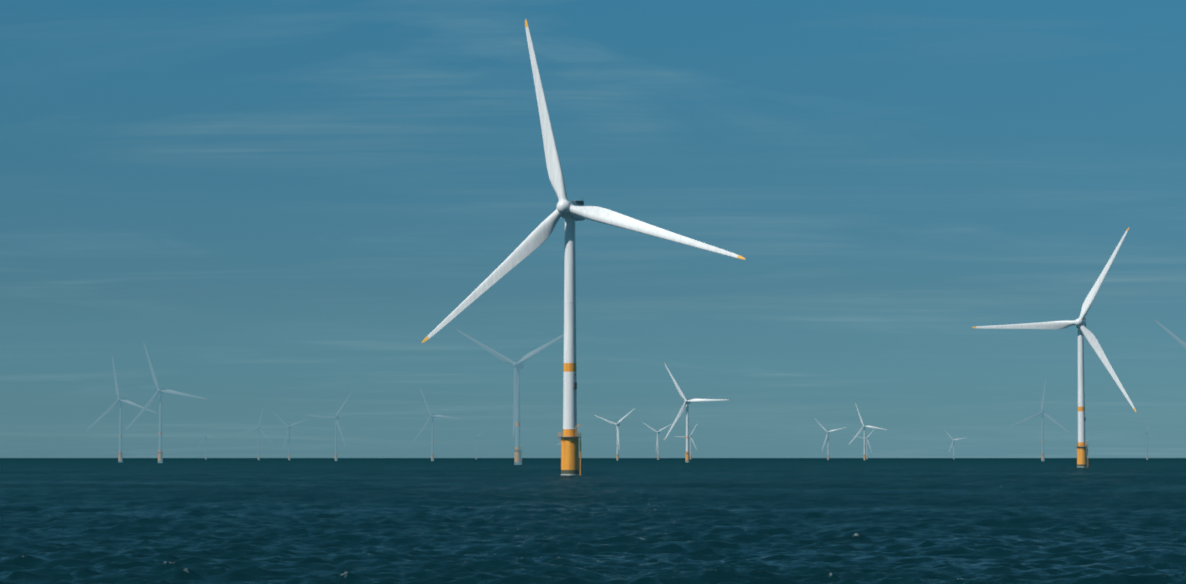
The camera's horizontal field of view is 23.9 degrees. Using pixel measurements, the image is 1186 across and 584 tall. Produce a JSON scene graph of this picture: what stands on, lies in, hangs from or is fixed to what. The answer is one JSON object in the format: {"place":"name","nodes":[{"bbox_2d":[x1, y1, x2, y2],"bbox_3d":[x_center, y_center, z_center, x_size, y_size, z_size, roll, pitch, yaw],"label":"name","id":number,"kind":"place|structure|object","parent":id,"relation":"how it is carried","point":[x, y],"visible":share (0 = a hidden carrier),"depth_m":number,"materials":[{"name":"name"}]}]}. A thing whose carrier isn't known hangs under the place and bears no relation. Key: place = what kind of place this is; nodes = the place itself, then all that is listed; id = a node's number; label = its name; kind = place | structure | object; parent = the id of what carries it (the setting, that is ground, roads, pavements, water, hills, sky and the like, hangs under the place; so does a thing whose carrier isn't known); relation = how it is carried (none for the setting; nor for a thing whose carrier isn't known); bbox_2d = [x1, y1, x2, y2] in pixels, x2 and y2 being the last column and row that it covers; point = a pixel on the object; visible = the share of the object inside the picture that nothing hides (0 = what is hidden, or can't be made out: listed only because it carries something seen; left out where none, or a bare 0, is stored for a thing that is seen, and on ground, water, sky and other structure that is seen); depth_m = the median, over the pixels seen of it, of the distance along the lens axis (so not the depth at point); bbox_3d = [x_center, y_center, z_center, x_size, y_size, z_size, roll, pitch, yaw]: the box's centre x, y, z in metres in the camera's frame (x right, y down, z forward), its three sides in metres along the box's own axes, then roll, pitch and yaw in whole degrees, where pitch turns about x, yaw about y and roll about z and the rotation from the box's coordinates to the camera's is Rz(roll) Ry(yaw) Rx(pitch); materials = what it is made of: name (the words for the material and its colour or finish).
{"place":"outdoors","nodes":[
{"label":"outdoors","id":0,"kind":"place"},
{"bbox_2d":[0,458,1185,583],"bbox_3d":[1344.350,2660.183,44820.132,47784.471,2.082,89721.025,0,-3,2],"label":"sea","id":1,"kind":"structure","parent":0,"point":[596,521],"depth_m":239.44,"materials":[{"name":"teal liquid"}]},
{"bbox_2d":[87,357,157,461],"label":"wind turbine","id":2,"kind":"object","parent":1,"relation":"on","point":[121,400],"visible":1,"depth_m":3594.43,"materials":[{"name":"white paint"}]},
{"bbox_2d":[125,341,207,462],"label":"wind turbine","id":3,"kind":"object","parent":1,"relation":"on","point":[147,405],"visible":1,"depth_m":3105.84,"materials":[{"name":"white paint"}]},
{"bbox_2d":[196,421,216,458],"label":"wind turbine","id":4,"kind":"object","parent":1,"relation":"on","point":[205,442],"visible":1,"depth_m":9850.91,"materials":[{"name":"white paint"}]},
{"bbox_2d":[238,408,271,459],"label":"wind turbine","id":5,"kind":"object","parent":1,"relation":"on","point":[259,429],"visible":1,"depth_m":7031.66,"materials":[{"name":"white paint"}]},
{"bbox_2d":[272,411,308,459],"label":"wind turbine","id":6,"kind":"object","parent":1,"relation":"on","point":[289,427],"visible":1,"depth_m":6751.31,"materials":[{"name":"white paint"}]},
{"bbox_2d":[307,392,351,460],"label":"wind turbine","id":7,"kind":"object","parent":1,"relation":"on","point":[336,417],"visible":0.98,"depth_m":5213.91,"materials":[{"name":"white paint"}]},
{"bbox_2d":[413,386,460,460],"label":"wind turbine","id":8,"kind":"object","parent":1,"relation":"on","point":[433,416],"visible":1,"depth_m":4982.68,"materials":[{"name":"white paint"}]},
{"bbox_2d":[464,430,485,458],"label":"wind turbine","id":9,"kind":"object","parent":1,"relation":"on","point":[476,441],"visible":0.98,"depth_m":10411.24,"materials":[{"name":"white paint"}]},
{"bbox_2d":[456,327,576,464],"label":"wind turbine","id":10,"kind":"object","parent":1,"relation":"on","point":[518,365],"visible":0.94,"depth_m":2242.30,"materials":[{"name":"white paint"}]},
{"bbox_2d":[421,19,744,474],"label":"wind turbine","id":11,"kind":"object","parent":1,"relation":"on","point":[571,213],"visible":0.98,"depth_m":834.08,"materials":[{"name":"white paint"}]},
{"bbox_2d":[594,408,634,459],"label":"wind turbine","id":12,"kind":"object","parent":1,"relation":"on","point":[617,425],"visible":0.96,"depth_m":6235.29,"materials":[{"name":"white paint"}]},
{"bbox_2d":[644,423,672,459],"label":"wind turbine","id":13,"kind":"object","parent":1,"relation":"on","point":[658,432],"visible":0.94,"depth_m":8162.36,"materials":[{"name":"white paint"}]},
{"bbox_2d":[674,424,696,458],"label":"wind turbine","id":14,"kind":"object","parent":1,"relation":"on","point":[690,436],"visible":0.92,"depth_m":9791.95,"materials":[{"name":"white paint"}]},
{"bbox_2d":[664,363,727,461],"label":"wind turbine","id":15,"kind":"object","parent":1,"relation":"on","point":[687,402],"visible":1,"depth_m":3684.15,"materials":[{"name":"white paint"}]},
{"bbox_2d":[814,418,845,459],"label":"wind turbine","id":16,"kind":"object","parent":1,"relation":"on","point":[827,434],"visible":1,"depth_m":8145.92,"materials":[{"name":"white paint"}]},
{"bbox_2d":[857,426,876,458],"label":"wind turbine","id":17,"kind":"object","parent":1,"relation":"on","point":[868,443],"visible":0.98,"depth_m":10687.44,"materials":[{"name":"white paint"}]},
{"bbox_2d":[849,403,886,459],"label":"wind turbine","id":18,"kind":"object","parent":1,"relation":"on","point":[864,455],"visible":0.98,"depth_m":6577.76,"materials":[{"name":"white paint"}]},
{"bbox_2d":[945,430,962,458],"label":"wind turbine","id":19,"kind":"object","parent":1,"relation":"on","point":[953,444],"visible":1,"depth_m":11782.53,"materials":[{"name":"white paint"}]},
{"bbox_2d":[1009,379,1068,460],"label":"wind turbine","id":20,"kind":"object","parent":1,"relation":"on","point":[1042,413],"visible":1,"depth_m":4612.15,"materials":[{"name":"white paint"}]},
{"bbox_2d":[972,228,1135,466],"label":"wind turbine","id":21,"kind":"object","parent":1,"relation":"on","point":[1081,446],"visible":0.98,"depth_m":1541.53,"materials":[{"name":"white paint"}]},
{"bbox_2d":[1130,416,1158,459],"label":"wind turbine","id":22,"kind":"object","parent":1,"relation":"on","point":[1146,439],"visible":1,"depth_m":8314.33,"materials":[{"name":"white paint"}]},
{"bbox_2d":[1154,319,1185,347],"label":"wind turbine","id":23,"kind":"object","parent":1,"relation":"on","point":[1181,342],"visible":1,"depth_m":2268.04,"materials":[{"name":"white paint"}]},
{"bbox_2d":[0,0,1185,457],"label":"sky","id":24,"kind":"structure","parent":0,"point":[282,200],"materials":[{"name":"blue"}]}
]}

